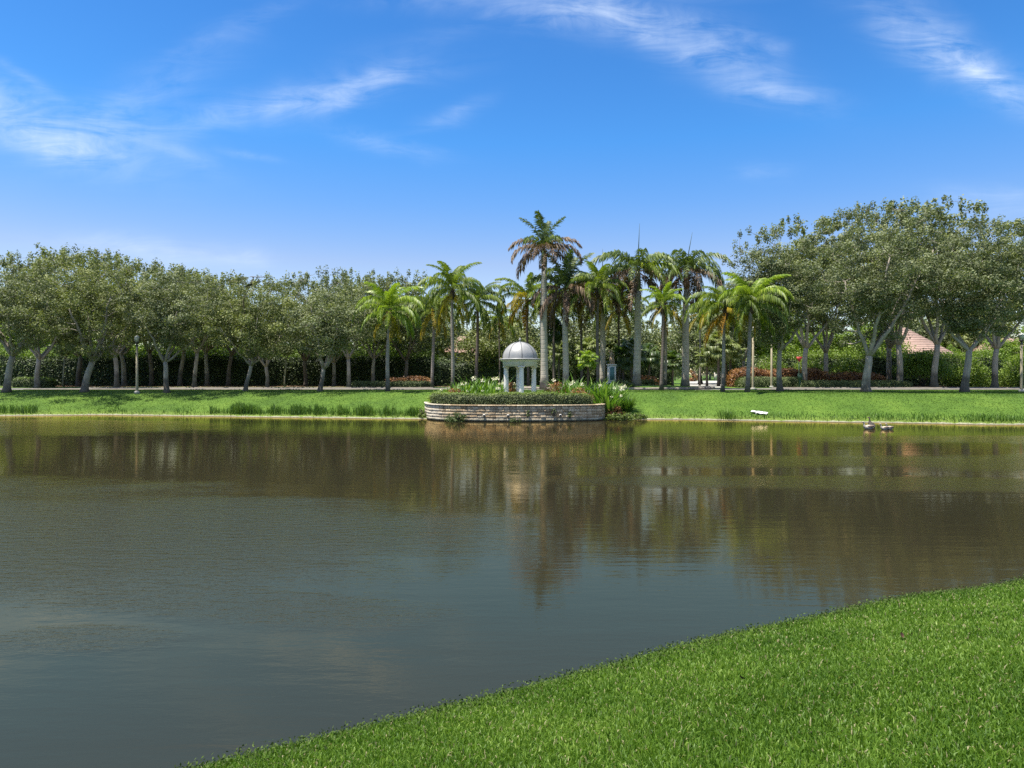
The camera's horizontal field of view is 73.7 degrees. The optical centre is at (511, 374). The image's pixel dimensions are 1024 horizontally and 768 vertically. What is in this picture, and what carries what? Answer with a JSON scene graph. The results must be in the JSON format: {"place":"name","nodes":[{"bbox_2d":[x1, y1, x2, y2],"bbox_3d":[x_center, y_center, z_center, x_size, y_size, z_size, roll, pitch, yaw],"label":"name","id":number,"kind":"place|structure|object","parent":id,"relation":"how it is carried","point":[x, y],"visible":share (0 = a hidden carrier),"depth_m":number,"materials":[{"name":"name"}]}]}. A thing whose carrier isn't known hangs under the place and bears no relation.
{"place":"outdoors","nodes":[
{"label":"outdoors","id":0,"kind":"place"},
{"bbox_2d":[0,415,1023,767],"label":"water","id":1,"kind":"structure","parent":0,"point":[174,591],"depth_m":11.99,"materials":[{"name":"liquid"}]},
{"bbox_2d":[0,375,1023,767],"bbox_3d":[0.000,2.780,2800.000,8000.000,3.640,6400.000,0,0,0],"label":"ground","id":2,"kind":"structure","parent":0,"point":[650,405],"depth_m":50.13,"materials":[{"name":"plant"}]},
{"bbox_2d":[11,376,57,387],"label":"hedge","id":3,"kind":"object","parent":2,"relation":"on","point":[27,382],"visible":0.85,"depth_m":75.95,"materials":[{"name":"green plant"}]},
{"bbox_2d":[0,250,75,392],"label":"oak tree","id":4,"kind":"object","parent":2,"relation":"on","point":[24,331],"visible":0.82,"depth_m":58.19,"materials":[{"name":"green plant"}]},
{"bbox_2d":[0,242,90,387],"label":"oak tree","id":5,"kind":"object","parent":2,"relation":"on","point":[39,356],"visible":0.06,"depth_m":74.27,"materials":[{"name":"green leaf"},{"name":"bark"}]},
{"bbox_2d":[7,243,154,391],"bbox_3d":[-36.350,-4.724,57.804,10.474,12.774,9.582,0,0,0],"label":"oak tree","id":6,"kind":"object","parent":2,"relation":"on","point":[86,303],"visible":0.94,"depth_m":57.98,"materials":[{"name":"green plant"}]},
{"bbox_2d":[0,403,203,413],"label":"reeds","id":7,"kind":"object","parent":2,"relation":"on","point":[29,408],"visible":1,"depth_m":52.34,"materials":[{"name":"green plant"}]},
{"bbox_2d":[48,251,158,386],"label":"oak tree","id":8,"kind":"object","parent":2,"relation":"on","point":[115,360],"visible":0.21,"depth_m":73.28,"materials":[{"name":"green leaf"},{"name":"bark"}]},
{"bbox_2d":[111,257,225,392],"bbox_3d":[-29.559,-4.215,59.098,10.472,11.867,10.073,0,0,0],"label":"oak tree","id":9,"kind":"object","parent":2,"relation":"on","point":[165,323],"visible":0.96,"depth_m":57.75,"materials":[{"name":"green plant"}]},
{"bbox_2d":[147,267,249,386],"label":"oak tree","id":10,"kind":"object","parent":2,"relation":"on","point":[196,348],"visible":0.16,"depth_m":75.29,"materials":[{"name":"green leaf"},{"name":"bark"}]},
{"bbox_2d":[0,346,441,385],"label":"hedge","id":11,"kind":"object","parent":2,"relation":"on","point":[102,373],"visible":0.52,"depth_m":86.86,"materials":[{"name":"green plant"}]},
{"bbox_2d":[187,271,319,390],"bbox_3d":[-21.636,-3.767,59.279,10.810,10.675,9.638,0,0,0],"label":"oak tree","id":12,"kind":"object","parent":2,"relation":"on","point":[250,332],"visible":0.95,"depth_m":58.01,"materials":[{"name":"green leaf"},{"name":"bark"}]},
{"bbox_2d":[232,282,303,386],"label":"oak tree","id":13,"kind":"object","parent":2,"relation":"on","point":[266,364],"visible":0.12,"depth_m":74.19,"materials":[{"name":"green plant"}]},
{"bbox_2d":[23,389,524,389],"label":"kerb","id":14,"kind":"structure","parent":2,"relation":"on","point":[236,389],"depth_m":64.22,"materials":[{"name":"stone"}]},
{"bbox_2d":[80,387,514,387],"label":"kerb","id":15,"kind":"structure","parent":2,"relation":"on","point":[270,387],"depth_m":72.62,"materials":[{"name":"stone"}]},
{"bbox_2d":[210,402,423,416],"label":"reeds","id":16,"kind":"object","parent":2,"relation":"on","point":[243,409],"visible":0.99,"depth_m":50.11,"materials":[{"name":"green plant"}]},
{"bbox_2d":[278,265,386,390],"bbox_3d":[-15.170,-3.912,59.175,9.393,11.037,10.603,0,0,0],"label":"oak tree","id":17,"kind":"object","parent":2,"relation":"on","point":[331,323],"visible":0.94,"depth_m":58.08,"materials":[{"name":"green plant"}]},
{"bbox_2d":[316,267,404,386],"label":"oak tree","id":18,"kind":"object","parent":2,"relation":"on","point":[348,355],"visible":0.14,"depth_m":74.51,"materials":[{"name":"green leaf"},{"name":"bark"}]},
{"bbox_2d":[352,281,424,391],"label":"queen palm","id":19,"kind":"object","parent":2,"relation":"on","point":[387,301],"visible":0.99,"depth_m":56.66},
{"bbox_2d":[351,380,429,386],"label":"hedge","id":20,"kind":"object","parent":2,"relation":"on","point":[382,383],"visible":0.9,"depth_m":74.58,"materials":[{"name":"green plant"}]},
{"bbox_2d":[394,292,464,361],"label":"garden tree","id":21,"kind":"object","parent":2,"relation":"on","point":[439,348],"visible":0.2,"depth_m":98.18,"materials":[{"name":"plant"}]},
{"bbox_2d":[400,285,463,386],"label":"queen palm","id":22,"kind":"object","parent":2,"relation":"on","point":[433,313],"visible":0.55,"depth_m":73.19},
{"bbox_2d":[415,261,485,386],"bbox_3d":[-5.664,-4.501,62.735,6.503,11.874,6.412,0,0,0],"label":"queen palm","id":23,"kind":"object","parent":2,"relation":"on","point":[453,277],"visible":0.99,"depth_m":62.63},
{"bbox_2d":[448,278,510,382],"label":"queen palm","id":24,"kind":"object","parent":2,"relation":"on","point":[489,291],"visible":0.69,"depth_m":73.70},
{"bbox_2d":[447,308,532,371],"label":"garden tree","id":25,"kind":"object","parent":2,"relation":"on","point":[487,347],"visible":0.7,"depth_m":90.34,"materials":[{"name":"green leaf"},{"name":"bark"}]},
{"bbox_2d":[479,304,521,382],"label":"queen palm","id":26,"kind":"object","parent":2,"relation":"on","point":[494,318],"visible":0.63,"depth_m":77.92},
{"bbox_2d":[0,410,1022,423],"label":"shore weeds","id":27,"kind":"object","parent":2,"relation":"on","point":[662,416],"visible":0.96,"depth_m":47.80,"materials":[{"name":"green plant"}]},
{"bbox_2d":[0,389,1023,420],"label":"lawn grass","id":28,"kind":"structure","parent":2,"relation":"on","point":[987,392],"depth_m":53.76,"materials":[{"name":"plant"}]},
{"bbox_2d":[1,386,1023,387],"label":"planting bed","id":29,"kind":"object","parent":2,"relation":"on","point":[446,386],"visible":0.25,"depth_m":82.81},
{"bbox_2d":[3,242,134,385],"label":"oak tree","id":30,"kind":"object","parent":29,"relation":"on","point":[78,373],"visible":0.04,"depth_m":83.70,"materials":[{"name":"green plant"}]},
{"bbox_2d":[73,253,165,385],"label":"oak tree","id":31,"kind":"object","parent":29,"relation":"on","point":[123,371],"visible":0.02,"depth_m":83.74,"materials":[{"name":"green leaf"},{"name":"bark"}]},
{"bbox_2d":[105,257,187,385],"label":"oak tree","id":32,"kind":"object","parent":29,"relation":"on","point":[151,374],"visible":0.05,"depth_m":83.36,"materials":[{"name":"green plant"}]},
{"bbox_2d":[144,265,225,385],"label":"oak tree","id":33,"kind":"object","parent":29,"relation":"on","point":[180,377],"depth_m":84.27,"materials":[{"name":"green plant"}]},
{"bbox_2d":[171,268,239,385],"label":"oak tree","id":34,"kind":"object","parent":29,"relation":"on","point":[205,349],"visible":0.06,"depth_m":83.93,"materials":[{"name":"green leaf"},{"name":"bark"}]},
{"bbox_2d":[194,269,264,385],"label":"oak tree","id":35,"kind":"object","parent":29,"relation":"on","point":[232,352],"visible":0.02,"depth_m":83.66,"materials":[{"name":"green plant"}]},
{"bbox_2d":[57,385,460,386],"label":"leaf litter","id":36,"kind":"object","parent":29,"relation":"on","point":[223,386],"visible":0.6,"depth_m":80.87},
{"bbox_2d":[279,270,337,385],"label":"oak tree","id":37,"kind":"object","parent":29,"relation":"on","point":[304,357],"visible":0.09,"depth_m":83.39,"materials":[{"name":"green plant"}]},
{"bbox_2d":[288,275,364,385],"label":"oak tree","id":38,"kind":"object","parent":29,"relation":"on","point":[333,361],"visible":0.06,"depth_m":83.77,"materials":[{"name":"green plant"}]},
{"bbox_2d":[340,269,422,381],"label":"oak tree","id":39,"kind":"object","parent":29,"relation":"on","point":[379,342],"visible":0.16,"depth_m":82.88,"materials":[{"name":"green plant"}]},
{"bbox_2d":[362,267,448,376],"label":"oak tree","id":40,"kind":"object","parent":29,"relation":"on","point":[410,348],"visible":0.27,"depth_m":83.61,"materials":[{"name":"green plant"}]},
{"bbox_2d":[726,366,800,386],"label":"croton bed","id":41,"kind":"object","parent":29,"relation":"on","point":[733,376],"visible":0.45,"depth_m":79.77,"materials":[{"name":"red plant"}]},
{"bbox_2d":[792,355,830,373],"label":"shrub","id":42,"kind":"object","parent":29,"relation":"on","point":[812,364],"visible":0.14,"depth_m":85.32,"materials":[{"name":"green plant"}]},
{"bbox_2d":[799,367,830,381],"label":"croton bed","id":43,"kind":"object","parent":29,"relation":"on","point":[815,373],"visible":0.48,"depth_m":79.01,"materials":[{"name":"red plant"}]},
{"bbox_2d":[780,232,885,373],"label":"oak tree","id":44,"kind":"object","parent":29,"relation":"on","point":[825,347],"visible":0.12,"depth_m":79.02,"materials":[{"name":"green plant"}]},
{"bbox_2d":[829,357,864,374],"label":"shrub","id":45,"kind":"object","parent":29,"relation":"on","point":[850,365],"visible":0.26,"depth_m":83.38,"materials":[{"name":"green plant"}]},
{"bbox_2d":[828,370,887,380],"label":"croton bed","id":46,"kind":"object","parent":29,"relation":"on","point":[846,375],"visible":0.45,"depth_m":79.77,"materials":[{"name":"red plant"}]},
{"bbox_2d":[754,349,1010,385],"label":"hedge","id":47,"kind":"object","parent":29,"relation":"on","point":[878,365],"visible":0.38,"depth_m":87.53,"materials":[{"name":"green plant"}]},
{"bbox_2d":[850,216,934,380],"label":"oak tree","id":48,"kind":"object","parent":29,"relation":"on","point":[890,344],"visible":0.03,"depth_m":83.55,"materials":[{"name":"green plant"}]},
{"bbox_2d":[891,348,958,386],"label":"shrub","id":49,"kind":"object","parent":29,"relation":"on","point":[919,364],"visible":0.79,"depth_m":79.00,"materials":[{"name":"green plant"}]},
{"bbox_2d":[938,352,998,386],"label":"shrub","id":50,"kind":"object","parent":29,"relation":"on","point":[978,375],"visible":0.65,"depth_m":81.05,"materials":[{"name":"green plant"}]},
{"bbox_2d":[990,353,1023,386],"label":"shrub","id":51,"kind":"object","parent":29,"relation":"on","point":[1012,379],"visible":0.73,"depth_m":79.69,"materials":[{"name":"green plant"}]},
{"bbox_2d":[424,402,605,421],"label":"retaining wall","id":52,"kind":"structure","parent":2,"relation":"on","point":[506,413],"depth_m":45.46,"materials":[{"name":"stone"}]},
{"bbox_2d":[429,391,593,406],"bbox_3d":[-0.198,1.648,46.590,11.629,1.269,2.816,0,0,7],"label":"hedge","id":53,"kind":"object","parent":52,"relation":"on","point":[516,398],"visible":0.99,"depth_m":45.71,"materials":[{"name":"green plant"}]},
{"bbox_2d":[499,339,540,392],"bbox_3d":[0.588,-0.287,50.200,3.500,4.966,3.500,0,0,0],"label":"gazebo","id":54,"kind":"object","parent":2,"relation":"on","point":[519,356],"visible":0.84,"depth_m":49.33,"materials":[{"name":"white stone"}]},
{"bbox_2d":[489,308,550,360],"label":"garden tree","id":55,"kind":"object","parent":2,"relation":"on","point":[533,332],"visible":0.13,"depth_m":98.54,"materials":[{"name":"plant"}]},
{"bbox_2d":[493,272,555,385],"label":"queen palm","id":56,"kind":"object","parent":2,"relation":"on","point":[517,301],"visible":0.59,"depth_m":73.51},
{"bbox_2d":[508,210,582,388],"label":"royal palm","id":57,"kind":"object","parent":2,"relation":"on","point":[549,240],"visible":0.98,"depth_m":65.70,"materials":[{"name":"plant"}]},
{"bbox_2d":[429,355,675,385],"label":"hedge","id":58,"kind":"object","parent":2,"relation":"on","point":[463,370],"visible":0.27,"depth_m":90.77,"materials":[{"name":"green plant"}]},
{"bbox_2d":[522,284,582,384],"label":"queen palm","id":59,"kind":"object","parent":2,"relation":"on","point":[535,310],"visible":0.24,"depth_m":72.88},
{"bbox_2d":[536,318,569,382],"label":"fan palm","id":60,"kind":"object","parent":2,"relation":"on","point":[558,331],"visible":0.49,"depth_m":75.16,"materials":[{"name":"green plant"}]},
{"bbox_2d":[526,248,603,386],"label":"royal palm","id":61,"kind":"object","parent":2,"relation":"on","point":[564,276],"visible":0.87,"depth_m":66.08,"materials":[{"name":"plant"}]},
{"bbox_2d":[535,308,621,383],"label":"garden tree","id":62,"kind":"object","parent":2,"relation":"on","point":[573,337],"visible":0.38,"depth_m":86.47,"materials":[{"name":"plant"}]},
{"bbox_2d":[555,284,610,384],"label":"queen palm","id":63,"kind":"object","parent":2,"relation":"on","point":[579,322],"visible":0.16,"depth_m":72.37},
{"bbox_2d":[575,350,598,393],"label":"fan palm","id":64,"kind":"object","parent":2,"relation":"on","point":[589,354],"visible":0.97,"depth_m":50.05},
{"bbox_2d":[574,337,599,360],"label":"fan palm","id":65,"kind":"object","parent":2,"relation":"on","point":[589,343],"visible":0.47,"depth_m":79.55,"materials":[{"name":"green plant"}]},
{"bbox_2d":[566,260,629,386],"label":"queen palm","id":66,"kind":"object","parent":2,"relation":"on","point":[595,284],"visible":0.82,"depth_m":65.09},
{"bbox_2d":[174,574,1023,767],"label":"grass","id":67,"kind":"structure","parent":2,"relation":"on","point":[910,623],"depth_m":5.06,"materials":[{"name":"plant"}]},
{"bbox_2d":[569,249,629,384],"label":"royal palm","id":68,"kind":"object","parent":2,"relation":"on","point":[602,349],"visible":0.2,"depth_m":70.76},
{"bbox_2d":[586,382,632,415],"bbox_3d":[6.996,1.644,48.433,4.561,2.488,4.937,0,0,0],"label":"lily clump","id":69,"kind":"object","parent":2,"relation":"on","point":[606,399],"visible":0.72,"depth_m":47.54,"materials":[{"name":"green plant"}]},
{"bbox_2d":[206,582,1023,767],"bbox_3d":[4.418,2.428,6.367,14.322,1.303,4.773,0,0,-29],"label":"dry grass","id":70,"kind":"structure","parent":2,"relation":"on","point":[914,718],"depth_m":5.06,"materials":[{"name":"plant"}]},
{"bbox_2d":[524,386,714,389],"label":"kerb","id":71,"kind":"structure","parent":2,"relation":"on","point":[666,388],"depth_m":64.56,"materials":[{"name":"concrete"}]},
{"bbox_2d":[578,301,661,380],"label":"garden tree","id":72,"kind":"object","parent":2,"relation":"on","point":[647,338],"visible":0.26,"depth_m":88.11,"materials":[{"name":"plant"}]},
{"bbox_2d":[606,340,633,380],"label":"tree","id":73,"kind":"object","parent":2,"relation":"on","point":[622,361],"visible":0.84,"depth_m":73.28,"materials":[{"name":"green plant"}]},
{"bbox_2d":[593,280,648,380],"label":"queen palm","id":74,"kind":"object","parent":2,"relation":"on","point":[631,313],"visible":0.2,"depth_m":75.89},
{"bbox_2d":[588,223,682,385],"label":"royal palm","id":75,"kind":"object","parent":2,"relation":"on","point":[641,261],"visible":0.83,"depth_m":66.45,"materials":[{"name":"plant"}]},
{"bbox_2d":[641,343,660,378],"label":"tree","id":76,"kind":"object","parent":2,"relation":"on","point":[652,352],"visible":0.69,"depth_m":79.36,"materials":[{"name":"green plant"}]},
{"bbox_2d":[640,281,685,389],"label":"queen palm","id":77,"kind":"object","parent":2,"relation":"on","point":[660,297],"visible":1,"depth_m":62.06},
{"bbox_2d":[641,298,690,384],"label":"queen palm","id":78,"kind":"object","parent":2,"relation":"on","point":[677,318],"visible":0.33,"depth_m":69.87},
{"bbox_2d":[660,349,681,385],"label":"tree","id":79,"kind":"object","parent":2,"relation":"on","point":[674,355],"visible":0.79,"depth_m":81.46,"materials":[{"name":"green plant"}]},
{"bbox_2d":[650,236,732,385],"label":"royal palm","id":80,"kind":"object","parent":2,"relation":"on","point":[683,262],"visible":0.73,"depth_m":69.58,"materials":[{"name":"plant"}]},
{"bbox_2d":[678,304,718,385],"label":"queen palm","id":81,"kind":"object","parent":2,"relation":"on","point":[693,321],"visible":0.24,"depth_m":87.91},
{"bbox_2d":[660,300,744,383],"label":"garden tree","id":82,"kind":"object","parent":2,"relation":"on","point":[675,337],"visible":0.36,"depth_m":102.77,"materials":[{"name":"plant"}]},
{"bbox_2d":[695,347,716,385],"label":"fan palm","id":83,"kind":"object","parent":2,"relation":"on","point":[709,362],"visible":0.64,"depth_m":85.51,"materials":[{"name":"green plant"}]},
{"bbox_2d":[702,330,736,385],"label":"tree","id":84,"kind":"object","parent":2,"relation":"on","point":[713,350],"visible":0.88,"depth_m":83.38,"materials":[{"name":"green plant"}]},
{"bbox_2d":[683,281,761,391],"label":"queen palm","id":85,"kind":"object","parent":2,"relation":"on","point":[709,305],"visible":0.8,"depth_m":54.99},
{"bbox_2d":[721,281,769,367],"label":"oak tree","id":86,"kind":"object","parent":2,"relation":"on","point":[732,328],"visible":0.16,"depth_m":91.70,"materials":[{"name":"green plant"}]},
{"bbox_2d":[709,272,794,391],"bbox_3d":[19.239,-3.299,54.335,6.599,9.440,5.541,0,0,0],"label":"queen palm","id":87,"kind":"object","parent":2,"relation":"on","point":[742,288],"visible":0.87,"depth_m":53.75,"materials":[{"name":"plant"}]},
{"bbox_2d":[734,376,798,387],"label":"hedge","id":88,"kind":"object","parent":2,"relation":"on","point":[764,382],"visible":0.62,"depth_m":75.66,"materials":[{"name":"green plant"}]},
{"bbox_2d":[718,224,823,390],"bbox_3d":[22.491,-5.774,59.958,8.800,14.745,8.346,0,0,23],"label":"oak tree","id":89,"kind":"object","parent":2,"relation":"on","point":[772,265],"visible":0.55,"depth_m":58.34,"materials":[{"name":"green plant"}]},
{"bbox_2d":[742,302,829,359],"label":"garden tree","id":90,"kind":"object","parent":2,"relation":"on","point":[761,351],"visible":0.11,"depth_m":107.55,"materials":[{"name":"green plant"}]},
{"bbox_2d":[755,213,880,381],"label":"oak tree","id":91,"kind":"object","parent":2,"relation":"on","point":[806,344],"visible":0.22,"depth_m":74.69,"materials":[{"name":"green leaf"},{"name":"bark"}]},
{"bbox_2d":[785,321,869,359],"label":"garden tree","id":92,"kind":"object","parent":2,"relation":"on","point":[835,347],"visible":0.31,"depth_m":98.24,"materials":[{"name":"green plant"}]},
{"bbox_2d":[795,379,912,386],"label":"hedge","id":93,"kind":"object","parent":2,"relation":"on","point":[850,383],"visible":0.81,"depth_m":75.00,"materials":[{"name":"green plant"}]},
{"bbox_2d":[789,197,959,391],"bbox_3d":[28.930,-6.327,55.661,12.025,15.798,10.888,0,0,0],"label":"oak tree","id":94,"kind":"object","parent":2,"relation":"on","point":[876,290],"visible":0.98,"depth_m":54.66,"materials":[{"name":"green plant"}]},
{"bbox_2d":[847,322,915,358],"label":"garden tree","id":95,"kind":"object","parent":2,"relation":"on","point":[893,347],"visible":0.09,"depth_m":101.90,"materials":[{"name":"green plant"}]},
{"bbox_2d":[750,389,1018,389],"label":"kerb","id":96,"kind":"structure","parent":2,"relation":"on","point":[889,389],"depth_m":64.02,"materials":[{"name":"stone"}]},
{"bbox_2d":[771,387,1019,387],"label":"kerb","id":97,"kind":"structure","parent":2,"relation":"on","point":[897,387],"depth_m":72.22,"materials":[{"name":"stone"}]},
{"bbox_2d":[846,301,951,341],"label":"garden tree","id":98,"kind":"object","parent":2,"relation":"on","point":[920,330],"visible":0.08,"depth_m":121.10,"materials":[{"name":"plant"}]},
{"bbox_2d":[839,197,970,381],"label":"oak tree","id":99,"kind":"object","parent":2,"relation":"on","point":[924,210],"visible":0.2,"depth_m":74.74,"materials":[{"name":"green plant"}]},
{"bbox_2d":[860,194,989,386],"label":"oak tree","id":100,"kind":"object","parent":2,"relation":"on","point":[935,338],"visible":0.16,"depth_m":74.41,"materials":[{"name":"green plant"}]},
{"bbox_2d":[906,213,1023,391],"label":"oak tree","id":101,"kind":"object","parent":2,"relation":"on","point":[983,298],"visible":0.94,"depth_m":53.58,"materials":[{"name":"green plant"}]},
{"bbox_2d":[931,298,1023,351],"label":"garden tree","id":102,"kind":"object","parent":2,"relation":"on","point":[969,343],"visible":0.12,"depth_m":120.47,"materials":[{"name":"plant"}]},
{"bbox_2d":[947,215,1023,386],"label":"oak tree","id":103,"kind":"object","parent":2,"relation":"on","point":[996,344],"visible":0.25,"depth_m":73.06,"materials":[{"name":"green leaf"},{"name":"bark"}]},
{"bbox_2d":[975,326,1023,367],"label":"garden tree","id":104,"kind":"object","parent":2,"relation":"on","point":[1008,348],"visible":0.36,"depth_m":106.79,"materials":[{"name":"green plant"}]},
{"bbox_2d":[0,388,1023,389],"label":"road","id":105,"kind":"structure","parent":0,"point":[525,389],"depth_m":70.49,"materials":[{"name":"asphalt"}]},
{"bbox_2d":[0,0,1023,374],"label":"sky","id":106,"kind":"structure","parent":0,"point":[247,137],"materials":[{"name":"blue"}]},
{"bbox_2d":[662,411,1023,422],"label":"shore grass","id":107,"kind":"structure","parent":0,"point":[988,418],"depth_m":44.07,"materials":[{"name":"green plant"}]},
{"bbox_2d":[885,328,952,356],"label":"house","id":108,"kind":"structure","parent":0,"point":[919,341],"depth_m":106.32,"materials":[{"name":"tile"}]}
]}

